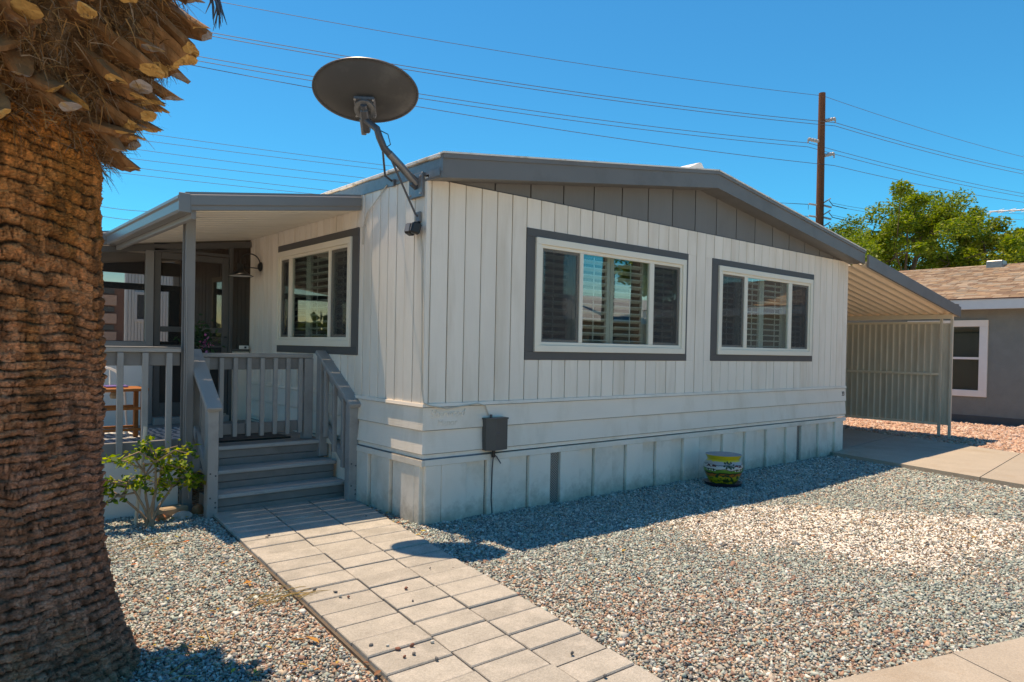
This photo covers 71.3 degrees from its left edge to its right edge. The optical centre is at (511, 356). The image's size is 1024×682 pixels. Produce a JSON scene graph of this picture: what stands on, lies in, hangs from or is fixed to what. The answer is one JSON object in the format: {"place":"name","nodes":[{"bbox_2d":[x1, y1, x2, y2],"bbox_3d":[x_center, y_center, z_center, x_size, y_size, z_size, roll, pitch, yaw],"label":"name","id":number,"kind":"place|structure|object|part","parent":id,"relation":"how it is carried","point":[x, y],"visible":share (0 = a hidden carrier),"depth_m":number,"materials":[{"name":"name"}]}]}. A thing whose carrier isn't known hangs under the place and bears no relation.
{"place":"outdoors","nodes":[
{"label":"outdoors","id":0,"kind":"place"},
{"bbox_2d":[101,288,123,340],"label":"apartment building","id":1,"kind":"structure","parent":0,"point":[113,318],"depth_m":61.00,"materials":[{"name":"brick"}]},
{"bbox_2d":[103,324,113,329],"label":"window","id":2,"kind":"structure","parent":1,"relation":"in","point":[106,327],"depth_m":60.83,"materials":[{"name":"grey glass"}]},
{"bbox_2d":[104,306,113,311],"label":"window","id":3,"kind":"structure","parent":1,"relation":"in","point":[106,308],"depth_m":60.82,"materials":[{"name":"grey glass"}]},
{"bbox_2d":[104,288,114,293],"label":"window","id":4,"kind":"structure","parent":1,"relation":"in","point":[106,290],"depth_m":60.83,"materials":[{"name":"grey glass"}]},
{"bbox_2d":[104,514,384,681],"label":"gravel","id":5,"kind":"structure","parent":0,"point":[196,567],"depth_m":3.78,"materials":[{"name":"grey gravel"}]},
{"bbox_2d":[134,427,146,525],"bbox_3d":[-2.920,0.958,5.603,0.028,0.803,0.128,1,1,13],"label":"plant stake","id":6,"kind":"object","parent":5,"relation":"on","point":[139,489],"visible":0.48,"depth_m":5.59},
{"bbox_2d":[101,435,205,528],"bbox_3d":[-2.845,0.975,5.473,1.011,0.744,0.364,1,1,-36],"label":"bush","id":7,"kind":"object","parent":5,"relation":"on","point":[158,460],"visible":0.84,"depth_m":5.49,"materials":[{"name":"green plant"}]},
{"bbox_2d":[155,514,165,520],"bbox_3d":[-2.821,1.300,5.733,0.080,0.065,0.063,1,1,-40],"label":"stone","id":8,"kind":"object","parent":5,"relation":"on","point":[161,516],"visible":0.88,"depth_m":5.71,"materials":[{"name":"stone"}]},
{"bbox_2d":[157,503,187,517],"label":"stone","id":9,"kind":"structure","parent":5,"relation":"on","point":[168,511],"depth_m":5.85,"materials":[{"name":"beige stone"}]},
{"bbox_2d":[170,511,192,519],"bbox_3d":[-2.688,1.299,5.808,0.176,0.078,0.097,1,1,-40],"label":"stone","id":10,"kind":"object","parent":5,"relation":"on","point":[180,515],"visible":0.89,"depth_m":5.78,"materials":[{"name":"grey stone"}]},
{"bbox_2d":[191,504,203,513],"bbox_3d":[-2.640,1.290,5.990,0.097,0.104,0.089,1,1,-22],"label":"stone","id":11,"kind":"object","parent":5,"relation":"on","point":[198,508],"visible":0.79,"depth_m":5.97,"materials":[{"name":"stone"}]},
{"bbox_2d":[306,636,318,642],"bbox_3d":[-0.953,1.352,3.413,0.090,0.020,0.036,2,1,33],"label":"dry leaf","id":12,"kind":"object","parent":5,"relation":"on","point":[314,639],"visible":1,"depth_m":3.42,"materials":[{"name":"orange plant"}]},
{"bbox_2d":[100,0,1023,282],"label":"sky","id":13,"kind":"structure","parent":0,"point":[951,68],"materials":[{"name":"blue"}]},
{"bbox_2d":[104,429,1023,681],"bbox_3d":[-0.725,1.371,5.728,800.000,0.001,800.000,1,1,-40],"label":"ground","id":14,"kind":"structure","parent":0,"point":[195,496],"depth_m":3.89,"materials":[{"name":"grey gravel"}]},
{"bbox_2d":[0,0,226,681],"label":"palm tree","id":15,"kind":"object","parent":14,"relation":"on","point":[81,88],"visible":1,"depth_m":2.80,"materials":[{"name":"brown plant"}]},
{"bbox_2d":[124,262,172,341],"bbox_3d":[-7.371,-0.536,19.767,7.450,3.200,6.300,1,1,-40],"label":"neighbor trailer","id":16,"kind":"object","parent":14,"relation":"on","point":[133,315],"visible":0.16,"depth_m":15.23,"materials":[{"name":"white paint"}]},
{"bbox_3d":[-7.902,-1.054,15.282,0.340,0.640,0.039,1,1,-40],"label":"window","id":17,"kind":"part","parent":16,"relation":"part of","materials":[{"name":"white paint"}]},
{"bbox_2d":[192,349,222,517],"bbox_3d":[-2.621,0.654,6.050,0.125,1.427,0.627,1,1,-40],"label":"handrail","id":18,"kind":"object","parent":14,"relation":"on","point":[207,406],"visible":0.91,"depth_m":5.87,"materials":[{"name":"grey paint"}]},
{"bbox_2d":[101,415,315,519],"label":"deck","id":19,"kind":"structure","parent":14,"relation":"on","point":[119,509],"depth_m":5.90,"materials":[{"name":"grey paint"}]},
{"bbox_2d":[101,346,181,457],"bbox_3d":[-3.672,0.367,5.357,2.205,0.908,0.120,1,1,-40],"label":"deck railing","id":20,"kind":"object","parent":19,"relation":"on","point":[121,357],"visible":0.34,"depth_m":5.85,"materials":[{"name":"grey paint"}]},
{"bbox_2d":[104,427,179,442],"bbox_3d":[-4.074,0.766,6.482,2.450,0.008,1.200,1,1,-40],"label":"outdoor rug","id":21,"kind":"object","parent":19,"relation":"on","point":[156,433],"visible":0.28,"depth_m":6.93,"materials":[{"name":"fabric"}]},
{"bbox_2d":[105,366,127,434],"bbox_3d":[-3.929,0.431,6.896,0.400,0.656,0.400,1,1,-40],"label":"patio chair","id":22,"kind":"object","parent":21,"relation":"on","point":[124,393],"visible":0.17,"depth_m":6.89,"materials":[{"name":"white paint"}]},
{"bbox_2d":[103,386,148,439],"bbox_3d":[-3.639,0.528,6.567,0.460,0.482,0.360,1,1,-40],"label":"side table","id":23,"kind":"object","parent":21,"relation":"on","point":[135,408],"visible":0.37,"depth_m":6.58,"materials":[{"name":"orange wood"}]},
{"bbox_2d":[104,385,128,387],"bbox_3d":[-3.660,0.277,6.595,0.180,0.017,0.160,1,1,-40],"label":"folded cloth","id":24,"kind":"object","parent":23,"relation":"on","point":[110,386],"visible":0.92,"depth_m":6.54,"materials":[{"name":"purple fabric"}]},
{"bbox_2d":[101,242,250,425],"bbox_3d":[-5.475,-0.299,8.558,3.584,2.238,3.125,1,1,-40],"label":"screened porch","id":25,"kind":"object","parent":19,"relation":"on","point":[153,268],"visible":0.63,"depth_m":8.06,"materials":[{"name":"grey metal"}]},
{"bbox_2d":[152,251,228,416],"bbox_3d":[-3.657,-0.242,8.152,0.808,1.830,0.084,1,1,-40],"label":"screen door","id":26,"kind":"structure","parent":25,"relation":"in","point":[159,372],"depth_m":8.05,"materials":[{"name":"black"}]},
{"bbox_2d":[239,345,248,348],"bbox_3d":[-3.194,-0.106,8.503,0.110,0.043,0.031,1,1,-40],"label":"wall socket","id":27,"kind":"object","parent":25,"relation":"attached to","point":[243,347],"depth_m":8.49,"materials":[{"name":"white paint"}]},
{"bbox_2d":[173,314,225,352],"bbox_3d":[-3.343,0.151,7.685,0.453,1.223,0.453,1,1,14],"label":"flower basket","id":28,"kind":"object","parent":19,"relation":"on","point":[198,341],"visible":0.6,"depth_m":7.63,"materials":[{"name":"black paint"}]},
{"bbox_2d":[219,432,290,442],"bbox_3d":[-2.592,0.786,6.936,0.740,0.016,0.420,1,1,-40],"label":"door mat","id":29,"kind":"object","parent":19,"relation":"on","point":[243,437],"depth_m":6.91,"materials":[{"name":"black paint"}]},
{"bbox_2d":[203,353,313,445],"bbox_3d":[-2.403,0.388,6.694,1.100,0.830,0.097,1,1,-40],"label":"deck railing","id":30,"kind":"object","parent":19,"relation":"on","point":[275,362],"visible":0.77,"depth_m":6.73,"materials":[{"name":"grey paint"}]},
{"bbox_2d":[199,439,344,511],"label":"porch steps","id":31,"kind":"structure","parent":14,"relation":"on","point":[246,490],"depth_m":6.45,"materials":[{"name":"paint"}]},
{"bbox_2d":[315,350,360,500],"bbox_3d":[-1.651,0.665,6.736,0.125,1.428,0.750,1,1,-40],"label":"handrail","id":32,"kind":"object","parent":31,"relation":"attached to","point":[327,372],"visible":0.98,"depth_m":6.67,"materials":[{"name":"grey paint"}]},
{"bbox_2d":[212,496,663,681],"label":"paver path","id":33,"kind":"structure","parent":14,"relation":"on","point":[475,625],"depth_m":3.91,"materials":[{"name":"concrete"}]},
{"bbox_2d":[172,151,866,525],"bbox_3d":[-0.191,-0.464,10.742,7.357,3.670,7.553,1,1,-40],"label":"mobile home","id":34,"kind":"object","parent":14,"relation":"on","point":[634,327],"visible":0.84,"depth_m":7.03,"materials":[{"name":"beige"}]},
{"bbox_2d":[211,276,221,340],"bbox_3d":[-3.840,-0.620,9.391,0.032,0.850,0.600,1,1,-40],"label":"window","id":35,"kind":"structure","parent":34,"relation":"in","point":[216,287],"depth_m":9.52,"materials":[{"name":"clear glass"}]},
{"bbox_2d":[101,192,361,510],"bbox_3d":[-4.718,-0.144,7.664,3.578,2.803,6.120,1,1,-40],"label":"porch awning","id":36,"kind":"object","parent":34,"relation":"attached to","point":[189,220],"visible":0.7,"depth_m":6.09,"materials":[{"name":"beige metal"}]},
{"bbox_2d":[228,253,262,276],"bbox_3d":[-3.093,-1.057,8.240,0.375,0.273,0.278,0,1,-63],"label":"wall lamp","id":37,"kind":"object","parent":34,"relation":"attached to","point":[240,271],"visible":1,"depth_m":8.18,"materials":[{"name":"black metal"}]},
{"bbox_2d":[275,227,359,354],"bbox_3d":[-1.965,-0.615,7.283,0.164,1.173,1.870,1,1,-40],"label":"window","id":38,"kind":"structure","parent":34,"relation":"in","point":[347,240],"depth_m":7.21,"materials":[{"name":"beige plastic"}]},
{"bbox_2d":[312,57,424,221],"bbox_3d":[-1.114,-1.663,5.576,0.800,1.151,0.659,1,1,-40],"label":"satellite dish","id":39,"kind":"object","parent":34,"relation":"attached to","point":[367,93],"visible":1,"depth_m":5.47,"materials":[{"name":"metal"}]},
{"bbox_2d":[362,185,386,244],"bbox_3d":[-1.217,-1.245,6.301,0.020,0.476,0.429,1,1,-40],"label":"coax cable","id":40,"kind":"object","parent":34,"relation":"attached to","point":[367,214],"visible":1,"depth_m":6.39,"materials":[{"name":"white plastic"}]},
{"bbox_2d":[404,221,421,235],"bbox_3d":[-0.786,-1.031,5.713,0.122,0.123,0.169,1,1,-40],"label":"security light","id":41,"kind":"object","parent":34,"relation":"attached to","point":[412,228],"visible":1,"depth_m":5.66,"materials":[{"name":"black paint"}]},
{"bbox_2d":[360,444,489,460],"bbox_3d":[-0.785,0.820,6.296,0.688,0.016,1.031,1,1,-40],"label":"coax cable","id":42,"kind":"object","parent":34,"relation":"attached to","point":[426,459],"visible":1,"depth_m":5.95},
{"bbox_2d":[419,233,488,414],"bbox_3d":[-0.475,-0.283,5.927,0.677,1.574,0.137,1,1,-40],"label":"coax cable","id":43,"kind":"object","parent":34,"relation":"attached to","point":[422,335],"visible":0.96,"depth_m":5.70,"materials":[{"name":"plastic"}]},
{"bbox_2d":[492,491,494,512],"bbox_3d":[-0.160,1.280,6.166,0.028,0.230,0.016,1,1,-40],"label":"cable conduit","id":44,"kind":"object","parent":34,"relation":"attached to","point":[493,505],"visible":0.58,"depth_m":6.16,"materials":[{"name":"grey metal"}]},
{"bbox_2d":[482,414,508,456],"bbox_3d":[-0.139,0.682,6.108,0.227,0.368,0.107,1,1,-40],"label":"utility box","id":45,"kind":"object","parent":34,"relation":"attached to","point":[494,433],"visible":1,"depth_m":6.06,"materials":[{"name":"metal"}]},
{"bbox_2d":[490,457,493,512],"bbox_3d":[-0.172,1.120,6.138,0.023,0.531,0.044,1,1,-2],"label":"ground cable","id":46,"kind":"object","parent":45,"relation":"hanging from","point":[491,483],"visible":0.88,"depth_m":6.14,"materials":[{"name":"metal"}]},
{"bbox_2d":[524,227,688,360],"bbox_3d":[0.995,-0.551,7.182,2.381,1.183,0.163,1,1,-40],"label":"window","id":47,"kind":"structure","parent":34,"relation":"in","point":[573,347],"depth_m":7.08,"materials":[{"name":"beige plastic"}]},
{"bbox_2d":[709,258,813,360],"bbox_3d":[3.160,-0.530,9.013,2.377,1.183,0.164,1,1,-40],"label":"window","id":48,"kind":"structure","parent":34,"relation":"in","point":[738,271],"depth_m":8.94,"materials":[{"name":"beige plastic"}]},
{"bbox_2d":[703,451,742,487],"bbox_3d":[2.283,1.231,7.716,0.418,0.348,0.418,1,1,-40],"label":"flower pot","id":49,"kind":"object","parent":14,"relation":"on","point":[723,469],"visible":0.98,"depth_m":7.57,"materials":[{"name":"multicoloured ceramic"}]},
{"bbox_2d":[807,92,846,230],"bbox_3d":[15.831,-5.973,36.093,2.045,14.601,0.447,1,1,-9],"label":"utility pole","id":50,"kind":"object","parent":14,"relation":"on","point":[820,202],"visible":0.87,"depth_m":35.90,"materials":[{"name":"brown wood"}]},
{"bbox_2d":[106,171,310,193],"bbox_3d":[-14.106,-6.840,24.980,62.194,1.034,0.018,1,1,-21],"label":"power line","id":51,"kind":"object","parent":50,"relation":"attached to","point":[212,183],"visible":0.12,"depth_m":26.14,"materials":[{"name":"metal"}]},
{"bbox_2d":[141,168,329,190],"bbox_3d":[-14.104,-7.172,24.979,62.201,1.381,0.018,1,1,-21],"label":"power line","id":52,"kind":"object","parent":50,"relation":"attached to","point":[239,180],"visible":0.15,"depth_m":26.46,"materials":[{"name":"metal"}]},
{"bbox_2d":[137,149,361,177],"bbox_3d":[-14.103,-7.845,24.979,62.219,1.462,0.018,1,1,-21],"label":"power line","id":53,"kind":"object","parent":50,"relation":"attached to","point":[251,164],"visible":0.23,"depth_m":26.65,"materials":[{"name":"metal"}]},
{"bbox_2d":[129,158,807,216],"bbox_3d":[-14.105,-7.381,24.980,62.209,0.996,0.018,1,1,-21],"label":"power line","id":54,"kind":"object","parent":50,"relation":"attached to","point":[249,172],"visible":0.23,"depth_m":26.51,"materials":[{"name":"metal"}]},
{"bbox_2d":[139,132,808,208],"bbox_3d":[-14.103,-8.469,24.978,62.236,1.510,0.018,1,1,-21],"label":"power line","id":55,"kind":"object","parent":50,"relation":"attached to","point":[308,155],"visible":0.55,"depth_m":26.96,"materials":[{"name":"metal"}]},
{"bbox_2d":[142,140,808,206],"bbox_3d":[-14.104,-8.107,24.979,62.228,1.101,0.018,1,1,-21],"label":"power line","id":56,"kind":"object","parent":50,"relation":"attached to","point":[295,159],"visible":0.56,"depth_m":26.87,"materials":[{"name":"metal"}]},
{"bbox_2d":[192,65,1019,201],"bbox_3d":[5.710,-10.976,33.296,99.852,2.583,3.316,1,1,-23],"label":"power line","id":57,"kind":"object","parent":50,"relation":"attached to","point":[597,135],"visible":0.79,"depth_m":31.62,"materials":[{"name":"metal"}]},
{"bbox_2d":[198,56,1023,193],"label":"power line","id":58,"kind":"object","parent":50,"relation":"attached to","point":[610,121],"visible":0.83,"depth_m":32.06,"materials":[{"name":"metal"}]},
{"bbox_2d":[200,61,1022,196],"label":"power line","id":59,"kind":"object","parent":50,"relation":"attached to","point":[610,125],"visible":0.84,"depth_m":32.13,"materials":[{"name":"metal"}]},
{"bbox_2d":[212,36,1021,173],"bbox_3d":[5.678,-11.956,33.285,99.849,1.301,3.378,1,1,-23],"label":"power line","id":60,"kind":"object","parent":50,"relation":"attached to","point":[604,99],"visible":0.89,"depth_m":31.58,"materials":[{"name":"metal"}]},
{"bbox_2d":[212,32,1023,170],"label":"power line","id":61,"kind":"object","parent":50,"relation":"attached to","point":[599,95],"visible":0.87,"depth_m":31.42,"materials":[{"name":"metal"}]},
{"bbox_2d":[213,0,1022,156],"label":"power line","id":62,"kind":"object","parent":50,"relation":"attached to","point":[598,66],"visible":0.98,"depth_m":31.26,"materials":[{"name":"metal"}]},
{"bbox_2d":[839,255,960,437],"bbox_3d":[4.139,-0.057,14.203,3.750,2.924,7.295,1,1,-40],"label":"carport awning","id":63,"kind":"object","parent":14,"relation":"on","point":[900,371],"visible":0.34,"depth_m":13.03,"materials":[{"name":"white metal"}]},
{"bbox_2d":[889,237,942,270],"bbox_3d":[18.330,-2.311,35.025,5.289,7.426,4.847,1,1,14],"label":"tree","id":64,"kind":"object","parent":14,"relation":"on","point":[908,267],"visible":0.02,"depth_m":33.96,"materials":[{"name":"green plant"}]},
{"bbox_2d":[826,179,1023,270],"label":"tree","id":65,"kind":"object","parent":14,"relation":"on","point":[885,245],"visible":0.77,"depth_m":31.25,"materials":[{"name":"green plant"}]},
{"bbox_2d":[837,417,1023,453],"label":"gravel","id":66,"kind":"structure","parent":14,"relation":"on","point":[1010,438],"depth_m":13.44,"materials":[{"name":"gravel"}]},
{"bbox_2d":[847,260,1023,426],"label":"neighbor house","id":67,"kind":"structure","parent":14,"relation":"on","point":[988,365],"depth_m":15.38,"materials":[{"name":"grey paint"}]},
{"bbox_2d":[907,320,988,396],"bbox_3d":[9.703,0.035,15.931,0.160,1.660,1.620,1,1,-40],"label":"window","id":68,"kind":"structure","parent":67,"relation":"in","point":[970,340],"depth_m":15.61,"materials":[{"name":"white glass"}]},
{"bbox_2d":[987,208,1023,213],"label":"tv antenna","id":69,"kind":"object","parent":67,"relation":"attached to","point":[1002,210],"visible":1,"depth_m":21.21,"materials":[{"name":"white paint"}]},
{"bbox_2d":[910,212,1023,269],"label":"tree","id":70,"kind":"object","parent":14,"relation":"on","point":[990,238],"visible":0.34,"depth_m":32.58,"materials":[{"name":"green plant"}]},
{"bbox_2d":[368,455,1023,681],"bbox_3d":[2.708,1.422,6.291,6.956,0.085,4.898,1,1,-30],"label":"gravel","id":71,"kind":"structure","parent":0,"point":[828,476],"depth_m":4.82,"materials":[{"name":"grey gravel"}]},
{"bbox_2d":[117,495,1000,676],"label":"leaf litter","id":72,"kind":"object","parent":71,"relation":"on","point":[336,662],"visible":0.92,"depth_m":4.28,"materials":[{"name":"brown plant"}]},
{"bbox_2d":[828,637,1023,681],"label":"sidewalk","id":73,"kind":"structure","parent":0,"point":[1000,662],"depth_m":3.24,"materials":[{"name":"concrete"}]},
{"bbox_2d":[830,428,1023,488],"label":"driveway","id":74,"kind":"structure","parent":0,"point":[993,466],"depth_m":9.86,"materials":[{"name":"concrete"}]}
]}

